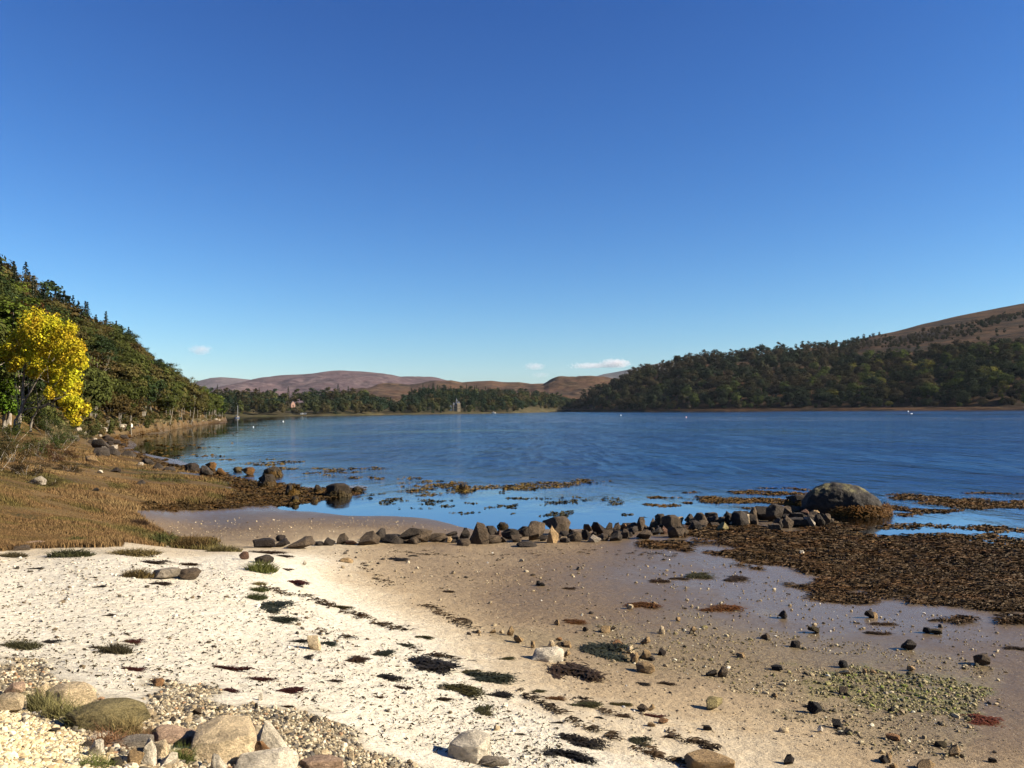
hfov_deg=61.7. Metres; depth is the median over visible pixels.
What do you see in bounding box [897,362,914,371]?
oak tree
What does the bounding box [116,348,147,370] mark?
broadleaf tree
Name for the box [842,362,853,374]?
oak tree
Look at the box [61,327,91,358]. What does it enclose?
broadleaf tree
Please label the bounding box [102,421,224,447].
seaweed bed
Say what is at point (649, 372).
oak tree
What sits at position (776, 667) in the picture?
stone
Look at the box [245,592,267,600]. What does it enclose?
grass tuft
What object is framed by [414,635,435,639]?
seaweed clump
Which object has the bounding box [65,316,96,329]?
broadleaf tree
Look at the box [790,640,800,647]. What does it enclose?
stone
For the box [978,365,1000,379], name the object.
oak tree
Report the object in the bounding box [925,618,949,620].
seaweed clump
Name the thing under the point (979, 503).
floating seaweed
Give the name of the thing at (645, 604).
seaweed clump
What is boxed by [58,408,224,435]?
undergrowth
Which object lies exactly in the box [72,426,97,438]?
shrub
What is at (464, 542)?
boulder
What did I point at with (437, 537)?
boulder
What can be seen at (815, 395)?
oak tree
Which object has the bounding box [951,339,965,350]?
oak tree
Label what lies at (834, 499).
weedy boulder
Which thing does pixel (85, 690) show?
rock
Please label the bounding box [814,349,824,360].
oak tree
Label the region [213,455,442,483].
floating seaweed
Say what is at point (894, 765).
stone
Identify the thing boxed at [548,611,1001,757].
gravel
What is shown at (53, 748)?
gravel
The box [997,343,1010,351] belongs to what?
oak tree
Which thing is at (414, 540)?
boulder
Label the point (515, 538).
boulder
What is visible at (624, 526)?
boulder
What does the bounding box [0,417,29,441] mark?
shrub
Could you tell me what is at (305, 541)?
boulder
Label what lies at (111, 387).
broadleaf tree
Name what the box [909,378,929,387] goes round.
oak tree
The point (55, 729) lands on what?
rock
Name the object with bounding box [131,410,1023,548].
water
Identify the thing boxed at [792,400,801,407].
oak tree
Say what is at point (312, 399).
shore wood
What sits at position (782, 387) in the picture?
oak tree
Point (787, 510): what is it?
boulder
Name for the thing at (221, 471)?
rock
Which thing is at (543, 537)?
boulder
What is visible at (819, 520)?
boulder
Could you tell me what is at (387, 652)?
seaweed clump
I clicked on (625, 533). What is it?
boulder
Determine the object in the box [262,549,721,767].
strandline weed
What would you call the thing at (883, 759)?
stone
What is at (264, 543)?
boulder
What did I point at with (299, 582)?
seaweed clump
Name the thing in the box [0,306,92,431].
ash tree
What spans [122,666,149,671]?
seaweed clump
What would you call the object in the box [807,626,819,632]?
stone
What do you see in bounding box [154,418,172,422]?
reed clump
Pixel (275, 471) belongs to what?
weedy boulder
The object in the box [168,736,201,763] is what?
long grass
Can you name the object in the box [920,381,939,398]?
oak tree
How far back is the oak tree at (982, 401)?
723.76 m
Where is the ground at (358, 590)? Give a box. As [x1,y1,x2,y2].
[0,400,1023,767]
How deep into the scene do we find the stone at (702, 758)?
7.21 m
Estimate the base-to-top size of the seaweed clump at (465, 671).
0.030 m
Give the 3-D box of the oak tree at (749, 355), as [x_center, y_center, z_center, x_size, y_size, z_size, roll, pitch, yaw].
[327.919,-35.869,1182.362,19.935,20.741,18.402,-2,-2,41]
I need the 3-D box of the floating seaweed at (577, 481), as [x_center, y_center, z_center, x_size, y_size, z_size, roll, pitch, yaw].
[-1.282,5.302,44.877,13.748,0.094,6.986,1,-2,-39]
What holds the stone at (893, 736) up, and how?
on the ground at (358, 590)
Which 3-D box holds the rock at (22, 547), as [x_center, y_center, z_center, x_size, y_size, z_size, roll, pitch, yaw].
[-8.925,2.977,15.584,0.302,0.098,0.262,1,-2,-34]
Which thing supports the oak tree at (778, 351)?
on the wooded hill at (1014, 331)
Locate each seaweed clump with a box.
[42,639,64,643]
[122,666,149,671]
[124,638,147,643]
[140,560,177,564]
[147,581,175,585]
[178,562,200,565]
[212,665,258,671]
[223,687,238,693]
[248,676,280,681]
[249,550,290,554]
[259,600,296,614]
[266,616,304,623]
[276,686,307,695]
[277,554,294,557]
[287,579,309,586]
[288,639,307,642]
[303,654,316,659]
[320,641,341,646]
[332,605,355,609]
[343,655,371,665]
[370,649,399,658]
[377,673,409,681]
[388,557,411,561]
[393,685,414,689]
[397,643,414,647]
[408,654,476,675]
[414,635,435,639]
[436,697,454,701]
[437,682,492,698]
[459,669,483,675]
[467,671,524,684]
[473,703,498,716]
[488,689,519,699]
[498,656,519,660]
[530,689,546,692]
[541,748,602,765]
[543,659,608,682]
[544,696,568,700]
[553,732,612,750]
[562,587,576,589]
[562,619,589,624]
[565,699,608,709]
[575,641,642,662]
[609,702,636,705]
[614,713,634,718]
[623,601,663,608]
[628,735,658,746]
[636,682,650,686]
[644,713,666,717]
[647,579,670,582]
[655,681,676,685]
[668,577,690,579]
[683,572,718,579]
[699,603,750,613]
[723,574,750,582]
[832,728,857,736]
[862,631,895,635]
[866,622,899,625]
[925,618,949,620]
[961,713,1009,729]
[1002,645,1023,649]
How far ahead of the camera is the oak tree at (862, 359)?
1053.02 m
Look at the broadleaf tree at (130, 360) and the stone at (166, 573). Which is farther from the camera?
the broadleaf tree at (130, 360)
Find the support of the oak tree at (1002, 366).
on the wooded hill at (1014, 331)
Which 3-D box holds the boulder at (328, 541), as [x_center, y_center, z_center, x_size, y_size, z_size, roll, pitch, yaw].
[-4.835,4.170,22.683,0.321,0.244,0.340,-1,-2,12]
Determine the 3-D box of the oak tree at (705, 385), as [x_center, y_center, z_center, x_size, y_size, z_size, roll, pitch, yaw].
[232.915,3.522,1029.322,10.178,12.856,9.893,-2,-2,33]
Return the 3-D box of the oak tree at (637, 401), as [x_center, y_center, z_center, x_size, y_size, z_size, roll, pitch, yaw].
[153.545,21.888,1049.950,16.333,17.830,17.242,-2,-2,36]
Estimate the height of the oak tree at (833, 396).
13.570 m
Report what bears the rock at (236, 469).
on the ground at (358, 590)
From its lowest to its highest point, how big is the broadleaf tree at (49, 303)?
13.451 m
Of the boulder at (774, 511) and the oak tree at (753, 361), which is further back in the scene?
the oak tree at (753, 361)
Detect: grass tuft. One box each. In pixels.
[0,550,29,557]
[0,637,48,649]
[41,547,104,557]
[63,536,86,540]
[91,640,135,654]
[106,546,164,556]
[119,567,155,578]
[127,518,151,524]
[143,530,191,545]
[163,532,217,548]
[203,544,244,551]
[239,559,281,573]
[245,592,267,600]
[248,585,269,591]
[253,581,267,585]
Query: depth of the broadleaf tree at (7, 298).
107.06 m
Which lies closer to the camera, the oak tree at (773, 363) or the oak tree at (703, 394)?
the oak tree at (703, 394)
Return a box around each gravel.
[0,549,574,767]
[0,709,132,767]
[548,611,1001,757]
[803,664,992,715]
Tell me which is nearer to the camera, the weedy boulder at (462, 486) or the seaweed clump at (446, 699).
the seaweed clump at (446, 699)
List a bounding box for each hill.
[195,377,249,388]
[207,370,445,402]
[210,396,568,416]
[333,376,613,402]
[557,303,1023,411]
[577,363,673,378]
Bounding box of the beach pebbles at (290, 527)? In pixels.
[153,517,460,537]
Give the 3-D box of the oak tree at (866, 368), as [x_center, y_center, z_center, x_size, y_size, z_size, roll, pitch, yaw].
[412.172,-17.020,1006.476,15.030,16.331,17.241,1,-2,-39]
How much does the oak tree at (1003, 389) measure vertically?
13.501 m
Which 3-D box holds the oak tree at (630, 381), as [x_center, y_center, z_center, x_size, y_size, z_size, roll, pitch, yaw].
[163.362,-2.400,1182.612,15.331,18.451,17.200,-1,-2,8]
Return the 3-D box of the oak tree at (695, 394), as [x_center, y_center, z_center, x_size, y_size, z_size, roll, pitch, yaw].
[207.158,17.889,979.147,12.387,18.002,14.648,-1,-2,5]
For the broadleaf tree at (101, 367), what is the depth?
149.36 m
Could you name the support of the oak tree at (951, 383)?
on the wooded hill at (1014, 331)
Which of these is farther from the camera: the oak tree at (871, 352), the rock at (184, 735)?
the oak tree at (871, 352)
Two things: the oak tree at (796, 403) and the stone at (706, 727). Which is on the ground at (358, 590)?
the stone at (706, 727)
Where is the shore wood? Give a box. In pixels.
[209,384,586,413]
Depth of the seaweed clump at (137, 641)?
8.84 m
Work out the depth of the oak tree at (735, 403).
920.38 m
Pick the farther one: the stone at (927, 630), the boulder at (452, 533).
the boulder at (452, 533)
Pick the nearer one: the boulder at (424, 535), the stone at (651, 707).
the stone at (651, 707)
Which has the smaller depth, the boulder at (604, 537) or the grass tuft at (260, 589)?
the grass tuft at (260, 589)
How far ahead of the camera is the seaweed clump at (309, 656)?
9.36 m
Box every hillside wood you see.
[0,255,225,414]
[561,310,1023,409]
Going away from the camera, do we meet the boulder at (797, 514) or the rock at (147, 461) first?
the boulder at (797, 514)
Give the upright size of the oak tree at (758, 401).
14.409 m
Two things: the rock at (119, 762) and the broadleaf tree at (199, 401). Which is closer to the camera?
the rock at (119, 762)
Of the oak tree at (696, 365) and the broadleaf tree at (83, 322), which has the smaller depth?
the broadleaf tree at (83, 322)
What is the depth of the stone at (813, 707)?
9.83 m
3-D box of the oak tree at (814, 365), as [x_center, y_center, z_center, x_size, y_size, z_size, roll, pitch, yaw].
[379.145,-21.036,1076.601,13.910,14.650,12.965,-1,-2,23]
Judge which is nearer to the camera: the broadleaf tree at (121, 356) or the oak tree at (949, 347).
the broadleaf tree at (121, 356)
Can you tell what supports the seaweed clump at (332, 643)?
on the ground at (358, 590)
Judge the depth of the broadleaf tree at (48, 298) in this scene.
200.69 m
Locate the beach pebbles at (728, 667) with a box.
[333,543,1023,766]
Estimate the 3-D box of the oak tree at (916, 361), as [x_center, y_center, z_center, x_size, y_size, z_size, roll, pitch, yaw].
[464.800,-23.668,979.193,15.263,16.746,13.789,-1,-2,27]
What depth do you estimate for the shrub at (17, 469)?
32.18 m
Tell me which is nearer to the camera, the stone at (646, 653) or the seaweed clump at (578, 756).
the seaweed clump at (578, 756)
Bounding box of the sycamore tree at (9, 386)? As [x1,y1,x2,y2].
[0,363,19,426]
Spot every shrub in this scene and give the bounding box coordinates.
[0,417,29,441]
[0,428,17,470]
[0,438,41,464]
[0,460,52,476]
[12,432,62,457]
[29,477,63,486]
[33,410,62,434]
[35,442,81,462]
[36,425,78,449]
[48,460,94,473]
[57,423,90,441]
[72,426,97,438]
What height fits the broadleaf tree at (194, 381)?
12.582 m
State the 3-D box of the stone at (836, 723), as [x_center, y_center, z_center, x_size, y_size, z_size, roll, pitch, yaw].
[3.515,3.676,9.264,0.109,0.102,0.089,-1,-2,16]
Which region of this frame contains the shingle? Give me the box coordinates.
[0,657,422,767]
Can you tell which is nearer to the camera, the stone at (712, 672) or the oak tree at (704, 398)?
the stone at (712, 672)
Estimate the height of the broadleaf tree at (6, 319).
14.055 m
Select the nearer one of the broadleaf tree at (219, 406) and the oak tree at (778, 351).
the broadleaf tree at (219, 406)
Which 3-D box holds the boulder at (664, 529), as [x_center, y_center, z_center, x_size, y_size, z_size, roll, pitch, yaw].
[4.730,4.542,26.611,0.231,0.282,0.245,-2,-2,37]
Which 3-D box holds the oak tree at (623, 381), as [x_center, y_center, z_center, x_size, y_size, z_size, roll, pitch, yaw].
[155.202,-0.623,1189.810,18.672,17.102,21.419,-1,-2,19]
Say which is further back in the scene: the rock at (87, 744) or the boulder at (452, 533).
the boulder at (452, 533)
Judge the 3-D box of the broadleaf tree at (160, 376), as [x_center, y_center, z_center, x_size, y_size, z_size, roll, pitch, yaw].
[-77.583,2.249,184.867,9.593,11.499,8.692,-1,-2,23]
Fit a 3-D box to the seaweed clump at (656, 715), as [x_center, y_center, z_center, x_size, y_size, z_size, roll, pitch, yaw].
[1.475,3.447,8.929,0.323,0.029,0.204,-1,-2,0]
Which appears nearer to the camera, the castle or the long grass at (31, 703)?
the long grass at (31, 703)
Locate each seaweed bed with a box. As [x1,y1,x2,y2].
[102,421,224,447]
[118,446,366,511]
[633,520,1023,624]
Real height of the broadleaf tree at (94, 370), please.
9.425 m
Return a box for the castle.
[449,398,459,411]
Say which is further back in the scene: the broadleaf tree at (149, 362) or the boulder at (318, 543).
the broadleaf tree at (149, 362)
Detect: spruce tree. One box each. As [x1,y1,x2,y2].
[11,261,19,280]
[12,267,19,284]
[22,262,29,281]
[28,275,38,301]
[40,282,48,300]
[61,290,67,303]
[86,302,92,319]
[104,311,108,326]
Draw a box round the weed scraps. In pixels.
[0,555,564,767]
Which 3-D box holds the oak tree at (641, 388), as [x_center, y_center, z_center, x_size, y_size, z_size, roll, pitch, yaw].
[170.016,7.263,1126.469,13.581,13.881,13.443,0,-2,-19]
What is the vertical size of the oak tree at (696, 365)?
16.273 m
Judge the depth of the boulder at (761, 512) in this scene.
30.39 m
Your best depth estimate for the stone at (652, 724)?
8.46 m
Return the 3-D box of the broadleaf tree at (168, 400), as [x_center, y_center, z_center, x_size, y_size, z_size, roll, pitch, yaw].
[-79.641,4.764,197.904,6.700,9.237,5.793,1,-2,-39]
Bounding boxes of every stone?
[151,678,164,686]
[152,567,180,578]
[178,567,201,579]
[239,551,248,559]
[255,554,273,563]
[307,635,320,650]
[309,715,316,721]
[339,557,353,562]
[447,729,490,763]
[472,755,508,766]
[494,724,499,730]
[507,626,513,635]
[513,635,523,642]
[531,646,563,662]
[547,640,554,646]
[556,642,563,646]
[564,640,571,647]
[564,650,569,656]
[600,626,609,632]
[626,645,634,653]
[630,652,638,662]
[636,661,654,673]
[637,704,647,711]
[639,649,650,659]
[640,636,649,643]
[647,722,655,726]
[648,704,654,710]
[658,626,664,633]
[658,647,665,655]
[658,718,668,722]
[684,749,734,767]
[703,725,711,730]
[706,669,716,675]
[706,696,722,708]
[717,666,727,677]
[736,652,744,657]
[761,633,769,638]
[771,664,782,670]
[778,610,786,618]
[778,727,788,732]
[784,754,793,764]
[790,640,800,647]
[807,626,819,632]
[807,701,821,713]
[817,725,822,731]
[832,718,842,727]
[837,660,847,667]
[839,669,849,673]
[839,686,848,694]
[864,610,872,617]
[878,755,888,763]
[885,733,899,740]
[886,753,891,762]
[889,762,897,767]
[901,639,916,649]
[906,665,915,670]
[916,759,935,767]
[922,627,931,632]
[930,628,942,633]
[933,741,946,747]
[948,744,960,755]
[973,653,990,665]
[988,757,996,762]
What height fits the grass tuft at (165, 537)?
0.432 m
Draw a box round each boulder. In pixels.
[253,538,275,547]
[257,474,276,486]
[262,466,282,476]
[275,535,285,540]
[275,538,289,546]
[285,484,300,494]
[286,536,314,548]
[290,495,298,502]
[310,497,318,501]
[313,485,323,492]
[314,541,322,545]
[322,537,335,545]
[325,483,352,496]
[336,533,348,543]
[345,540,356,544]
[352,486,361,491]
[358,531,379,544]
[376,528,385,540]
[381,534,404,543]
[398,528,419,539]
[408,537,418,543]
[410,529,431,541]
[428,533,446,541]
[444,537,451,542]
[446,531,456,535]
[456,538,470,545]
[459,483,469,489]
[459,528,469,538]
[469,522,488,543]
[486,526,496,534]
[487,535,501,543]
[497,522,508,527]
[500,528,518,538]
[511,535,520,541]
[516,541,536,546]
[518,526,528,536]
[528,521,544,540]
[540,535,547,540]
[542,516,570,533]
[546,526,558,542]
[559,531,568,535]
[559,537,569,542]
[567,531,581,541]
[581,530,591,539]
[583,524,591,531]
[587,535,600,541]
[591,522,604,534]
[597,534,608,540]
[603,529,612,536]
[605,522,612,530]
[609,531,621,540]
[613,522,620,530]
[621,523,627,529]
[621,529,629,538]
[628,526,637,531]
[636,517,647,530]
[636,529,652,538]
[649,518,657,529]
[651,527,662,534]
[655,514,663,521]
[660,526,666,533]
[661,515,680,528]
[667,527,678,537]
[676,528,684,537]
[684,514,693,521]
[687,520,701,528]
[693,512,706,520]
[699,520,707,525]
[705,512,717,518]
[708,515,718,522]
[716,522,727,529]
[724,511,729,521]
[729,511,748,525]
[748,507,758,519]
[749,514,758,525]
[756,506,767,519]
[766,503,784,520]
[768,523,780,530]
[773,518,782,528]
[782,515,793,527]
[783,495,804,506]
[783,506,791,513]
[789,512,804,517]
[790,506,801,512]
[790,517,808,526]
[801,482,894,517]
[801,509,808,514]
[804,517,815,525]
[814,514,824,525]
[823,513,830,525]
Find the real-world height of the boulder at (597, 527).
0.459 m
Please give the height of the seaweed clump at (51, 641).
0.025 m
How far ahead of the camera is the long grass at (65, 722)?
4.71 m
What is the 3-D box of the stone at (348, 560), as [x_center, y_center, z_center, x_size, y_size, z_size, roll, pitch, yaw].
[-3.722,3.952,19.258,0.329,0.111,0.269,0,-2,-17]
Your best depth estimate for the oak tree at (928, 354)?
1004.78 m
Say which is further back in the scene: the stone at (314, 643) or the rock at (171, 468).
the rock at (171, 468)
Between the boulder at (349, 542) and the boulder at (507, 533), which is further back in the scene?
the boulder at (507, 533)
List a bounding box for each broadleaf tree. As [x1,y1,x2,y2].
[0,270,19,296]
[0,278,45,313]
[0,280,25,297]
[0,281,17,306]
[0,294,73,424]
[0,320,20,385]
[0,334,57,412]
[2,276,31,301]
[11,272,41,294]
[14,378,66,430]
[26,356,86,427]
[37,298,79,324]
[37,302,71,323]
[43,296,71,318]
[55,338,102,407]
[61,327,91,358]
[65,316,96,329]
[71,319,100,334]
[74,326,94,347]
[79,366,111,416]
[80,371,116,421]
[84,326,106,358]
[85,339,126,372]
[88,349,124,386]
[90,332,120,360]
[92,322,113,337]
[92,369,120,416]
[94,320,113,335]
[98,391,130,425]
[104,323,119,336]
[107,361,149,392]
[108,378,151,418]
[109,330,131,351]
[112,394,135,428]
[113,353,144,375]
[113,355,160,397]
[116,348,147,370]
[117,330,141,339]
[117,334,142,351]
[124,341,141,354]
[124,390,149,434]
[132,341,150,355]
[139,373,169,416]
[143,352,159,374]
[144,369,173,411]
[154,385,181,423]
[155,359,174,367]
[157,363,177,373]
[159,365,178,378]
[167,380,186,401]
[169,369,185,381]
[175,381,189,410]
[175,384,203,423]
[176,377,189,383]
[179,396,187,416]
[180,376,197,384]
[181,390,193,418]
[191,398,204,417]
[195,390,209,416]
[198,385,215,395]
[204,398,213,418]
[206,394,218,415]
[211,395,219,413]
[213,399,224,414]
[214,395,223,412]
[219,399,230,415]
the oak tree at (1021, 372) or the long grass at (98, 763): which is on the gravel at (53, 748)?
the long grass at (98, 763)
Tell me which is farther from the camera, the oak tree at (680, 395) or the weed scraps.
the oak tree at (680, 395)
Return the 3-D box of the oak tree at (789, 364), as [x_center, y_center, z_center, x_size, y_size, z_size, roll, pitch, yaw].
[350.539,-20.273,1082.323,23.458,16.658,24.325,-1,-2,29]
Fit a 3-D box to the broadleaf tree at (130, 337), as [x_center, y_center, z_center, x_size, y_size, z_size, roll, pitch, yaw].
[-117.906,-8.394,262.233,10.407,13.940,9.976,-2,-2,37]
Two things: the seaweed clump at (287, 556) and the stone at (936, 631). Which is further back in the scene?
the seaweed clump at (287, 556)
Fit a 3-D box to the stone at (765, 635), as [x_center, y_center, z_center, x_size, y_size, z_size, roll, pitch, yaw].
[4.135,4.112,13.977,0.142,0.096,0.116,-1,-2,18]
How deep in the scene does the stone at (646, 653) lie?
12.00 m
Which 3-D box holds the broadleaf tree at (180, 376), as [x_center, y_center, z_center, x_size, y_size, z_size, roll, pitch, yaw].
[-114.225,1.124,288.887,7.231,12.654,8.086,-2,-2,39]
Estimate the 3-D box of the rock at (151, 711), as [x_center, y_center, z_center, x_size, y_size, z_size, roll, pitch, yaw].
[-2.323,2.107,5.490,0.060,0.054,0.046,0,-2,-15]
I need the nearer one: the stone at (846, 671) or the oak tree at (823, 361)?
the stone at (846, 671)
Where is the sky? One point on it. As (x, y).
(524, 191)
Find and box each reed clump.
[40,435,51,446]
[45,422,66,436]
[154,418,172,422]
[191,418,212,420]
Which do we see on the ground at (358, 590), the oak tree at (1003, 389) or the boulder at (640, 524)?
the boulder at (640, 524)
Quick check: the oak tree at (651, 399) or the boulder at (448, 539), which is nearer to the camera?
the boulder at (448, 539)
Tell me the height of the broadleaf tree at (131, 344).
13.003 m
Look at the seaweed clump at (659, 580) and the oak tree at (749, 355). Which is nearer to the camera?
the seaweed clump at (659, 580)
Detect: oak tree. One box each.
[589,389,599,398]
[601,386,611,396]
[607,403,615,408]
[613,398,625,406]
[618,378,627,385]
[626,377,635,386]
[626,403,637,408]
[632,395,644,407]
[636,385,644,392]
[645,369,656,376]
[645,393,656,403]
[646,380,658,386]
[651,385,662,399]
[663,359,673,366]
[678,393,686,399]
[679,383,692,391]
[680,387,690,398]
[681,354,690,363]
[687,388,704,398]
[688,392,698,404]
[690,396,700,406]
[692,362,701,369]
[697,369,708,380]
[698,357,707,366]
[698,391,707,399]
[702,383,709,389]
[702,395,713,400]
[703,356,714,365]
[704,370,715,378]
[706,391,715,397]
[709,355,720,362]
[714,385,732,393]
[725,355,741,362]
[729,380,739,390]
[731,392,741,403]
[733,377,744,388]
[733,386,749,401]
[733,400,741,406]
[735,352,746,362]
[743,351,755,360]
[748,358,756,365]
[750,395,763,404]
[753,361,764,369]
[756,344,765,353]
[756,379,768,390]
[763,367,773,373]
[763,396,774,407]
[764,353,776,365]
[765,387,778,394]
[767,396,777,403]
[768,360,778,368]
[773,348,783,358]
[779,381,788,394]
[780,362,798,368]
[783,366,797,372]
[784,384,796,393]
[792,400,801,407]
[796,356,808,366]
[796,368,806,372]
[798,389,811,396]
[807,368,817,375]
[808,362,818,369]
[808,376,821,390]
[811,383,823,391]
[811,389,824,403]
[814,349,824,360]
[818,392,835,400]
[820,358,828,366]
[824,376,839,384]
[824,380,836,388]
[826,389,838,396]
[828,394,839,404]
[831,365,843,372]
[831,384,845,393]
[835,397,842,407]
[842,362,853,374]
[843,359,857,364]
[846,382,862,394]
[847,375,859,388]
[848,397,857,404]
[849,352,862,362]
[852,366,863,374]
[857,363,869,372]
[858,355,868,363]
[862,349,874,358]
[862,376,880,386]
[864,359,875,364]
[870,366,882,374]
[872,350,884,359]
[872,382,889,399]
[872,397,881,405]
[874,361,884,366]
[884,350,892,363]
[884,401,893,405]
[888,395,898,402]
[891,348,909,357]
[891,391,905,402]
[897,355,911,364]
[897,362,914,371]
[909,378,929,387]
[912,357,925,366]
[915,373,935,382]
[917,350,926,357]
[917,359,936,367]
[919,399,931,405]
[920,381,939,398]
[922,374,934,383]
[924,348,937,360]
[929,342,943,351]
[929,365,948,377]
[935,377,946,384]
[939,351,951,363]
[939,377,963,392]
[940,396,950,404]
[941,342,957,354]
[943,347,959,359]
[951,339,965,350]
[952,371,965,381]
[953,393,971,405]
[958,344,970,358]
[960,377,979,390]
[966,372,990,384]
[971,343,986,357]
[972,364,987,376]
[976,387,990,396]
[976,397,987,404]
[978,359,996,369]
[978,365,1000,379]
[983,376,997,387]
[985,345,999,355]
[988,338,1006,348]
[990,370,1005,384]
[993,362,1011,371]
[995,374,1014,384]
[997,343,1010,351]
[997,381,1009,392]
[1002,397,1016,406]
[1007,367,1022,379]
[1008,342,1023,356]
[1010,338,1023,343]
[1011,360,1023,370]
[1012,380,1019,388]
[1013,350,1022,358]
[1016,382,1023,394]
[1017,368,1023,378]
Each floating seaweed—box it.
[146,424,308,457]
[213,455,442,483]
[362,493,633,516]
[365,479,611,495]
[644,487,810,508]
[846,522,1023,563]
[885,491,1023,515]
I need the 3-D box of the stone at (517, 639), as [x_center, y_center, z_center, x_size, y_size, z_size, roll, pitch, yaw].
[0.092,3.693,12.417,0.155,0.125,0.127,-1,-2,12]
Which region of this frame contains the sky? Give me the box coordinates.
[0,0,1023,383]
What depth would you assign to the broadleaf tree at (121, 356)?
176.88 m
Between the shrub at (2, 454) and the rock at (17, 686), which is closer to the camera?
the rock at (17, 686)
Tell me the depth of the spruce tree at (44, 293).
240.71 m
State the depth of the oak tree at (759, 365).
1094.22 m
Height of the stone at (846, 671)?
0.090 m
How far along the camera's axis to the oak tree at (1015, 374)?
800.90 m
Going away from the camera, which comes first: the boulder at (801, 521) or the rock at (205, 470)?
the boulder at (801, 521)
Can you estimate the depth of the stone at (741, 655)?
12.64 m
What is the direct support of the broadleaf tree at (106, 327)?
on the ground at (358, 590)
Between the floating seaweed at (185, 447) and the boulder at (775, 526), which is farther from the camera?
the floating seaweed at (185, 447)
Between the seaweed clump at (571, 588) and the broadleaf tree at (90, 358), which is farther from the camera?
the broadleaf tree at (90, 358)
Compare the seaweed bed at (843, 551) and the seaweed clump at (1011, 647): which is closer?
the seaweed clump at (1011, 647)
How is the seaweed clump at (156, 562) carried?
on the ground at (358, 590)
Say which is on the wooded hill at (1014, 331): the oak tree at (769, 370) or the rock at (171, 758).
the oak tree at (769, 370)
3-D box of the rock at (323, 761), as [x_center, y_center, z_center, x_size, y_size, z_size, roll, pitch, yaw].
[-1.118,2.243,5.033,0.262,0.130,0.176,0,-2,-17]
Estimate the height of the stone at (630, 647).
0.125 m
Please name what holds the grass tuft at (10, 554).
on the ground at (358, 590)
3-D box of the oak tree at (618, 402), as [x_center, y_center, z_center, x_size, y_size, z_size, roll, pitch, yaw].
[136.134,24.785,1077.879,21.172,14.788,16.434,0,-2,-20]
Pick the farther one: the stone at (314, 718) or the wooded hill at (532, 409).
the wooded hill at (532, 409)
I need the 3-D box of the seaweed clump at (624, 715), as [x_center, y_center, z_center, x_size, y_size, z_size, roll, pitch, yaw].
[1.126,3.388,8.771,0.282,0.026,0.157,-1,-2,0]
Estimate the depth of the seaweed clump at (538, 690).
9.45 m
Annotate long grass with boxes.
[9,680,72,712]
[34,688,89,719]
[53,692,114,729]
[62,743,126,767]
[69,705,137,732]
[74,720,142,748]
[95,706,157,736]
[123,720,169,739]
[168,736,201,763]
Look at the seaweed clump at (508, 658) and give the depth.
11.07 m
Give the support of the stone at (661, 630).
on the ground at (358, 590)
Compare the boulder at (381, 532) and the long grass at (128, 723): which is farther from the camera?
the boulder at (381, 532)
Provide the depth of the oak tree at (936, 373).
872.24 m
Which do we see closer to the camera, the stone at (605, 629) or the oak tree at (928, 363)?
the stone at (605, 629)
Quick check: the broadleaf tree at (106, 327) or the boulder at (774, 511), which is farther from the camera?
the broadleaf tree at (106, 327)
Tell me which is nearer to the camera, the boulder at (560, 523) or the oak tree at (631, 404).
the boulder at (560, 523)
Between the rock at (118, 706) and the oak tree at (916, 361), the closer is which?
the rock at (118, 706)
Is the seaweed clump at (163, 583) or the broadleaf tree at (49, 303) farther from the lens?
the broadleaf tree at (49, 303)
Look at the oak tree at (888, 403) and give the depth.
798.88 m
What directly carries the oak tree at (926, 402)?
on the wooded hill at (1014, 331)
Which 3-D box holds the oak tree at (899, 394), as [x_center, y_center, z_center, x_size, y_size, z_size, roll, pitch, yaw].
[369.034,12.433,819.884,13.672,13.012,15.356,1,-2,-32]
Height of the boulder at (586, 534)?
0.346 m
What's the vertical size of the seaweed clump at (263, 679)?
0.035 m
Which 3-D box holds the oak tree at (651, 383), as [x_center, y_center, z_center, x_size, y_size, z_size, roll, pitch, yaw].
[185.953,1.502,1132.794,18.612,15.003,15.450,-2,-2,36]
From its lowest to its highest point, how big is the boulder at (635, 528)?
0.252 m
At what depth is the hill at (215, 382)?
6265.37 m
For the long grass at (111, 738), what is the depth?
4.42 m
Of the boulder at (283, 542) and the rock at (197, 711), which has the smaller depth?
the rock at (197, 711)
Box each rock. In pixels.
[0,692,24,712]
[3,681,25,692]
[13,545,29,550]
[31,476,46,484]
[35,682,50,696]
[47,681,96,707]
[48,727,60,731]
[65,697,150,731]
[81,741,91,746]
[85,455,97,462]
[88,739,103,754]
[91,439,108,447]
[93,447,109,455]
[109,756,122,766]
[110,448,119,455]
[110,467,120,472]
[116,734,154,747]
[121,451,135,456]
[127,747,144,763]
[141,737,156,766]
[142,458,153,464]
[148,708,153,714]
[151,724,195,746]
[153,463,163,469]
[154,739,168,758]
[159,752,177,766]
[163,466,174,470]
[177,748,191,756]
[184,463,199,470]
[190,715,256,764]
[192,708,201,714]
[200,465,212,474]
[205,462,216,468]
[210,753,226,767]
[216,468,226,475]
[233,467,241,471]
[235,747,298,767]
[241,467,254,474]
[254,741,269,750]
[256,721,288,748]
[300,754,343,767]
[321,749,328,754]
[349,751,353,760]
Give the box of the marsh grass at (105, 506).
[0,442,237,550]
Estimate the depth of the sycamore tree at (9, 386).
82.57 m
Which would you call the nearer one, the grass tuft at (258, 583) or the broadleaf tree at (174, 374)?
the grass tuft at (258, 583)
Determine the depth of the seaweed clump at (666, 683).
10.58 m
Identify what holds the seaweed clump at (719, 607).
on the ground at (358, 590)
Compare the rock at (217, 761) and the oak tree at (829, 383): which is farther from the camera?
the oak tree at (829, 383)
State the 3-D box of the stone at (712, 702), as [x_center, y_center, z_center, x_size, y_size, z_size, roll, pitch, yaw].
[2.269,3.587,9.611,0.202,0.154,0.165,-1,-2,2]

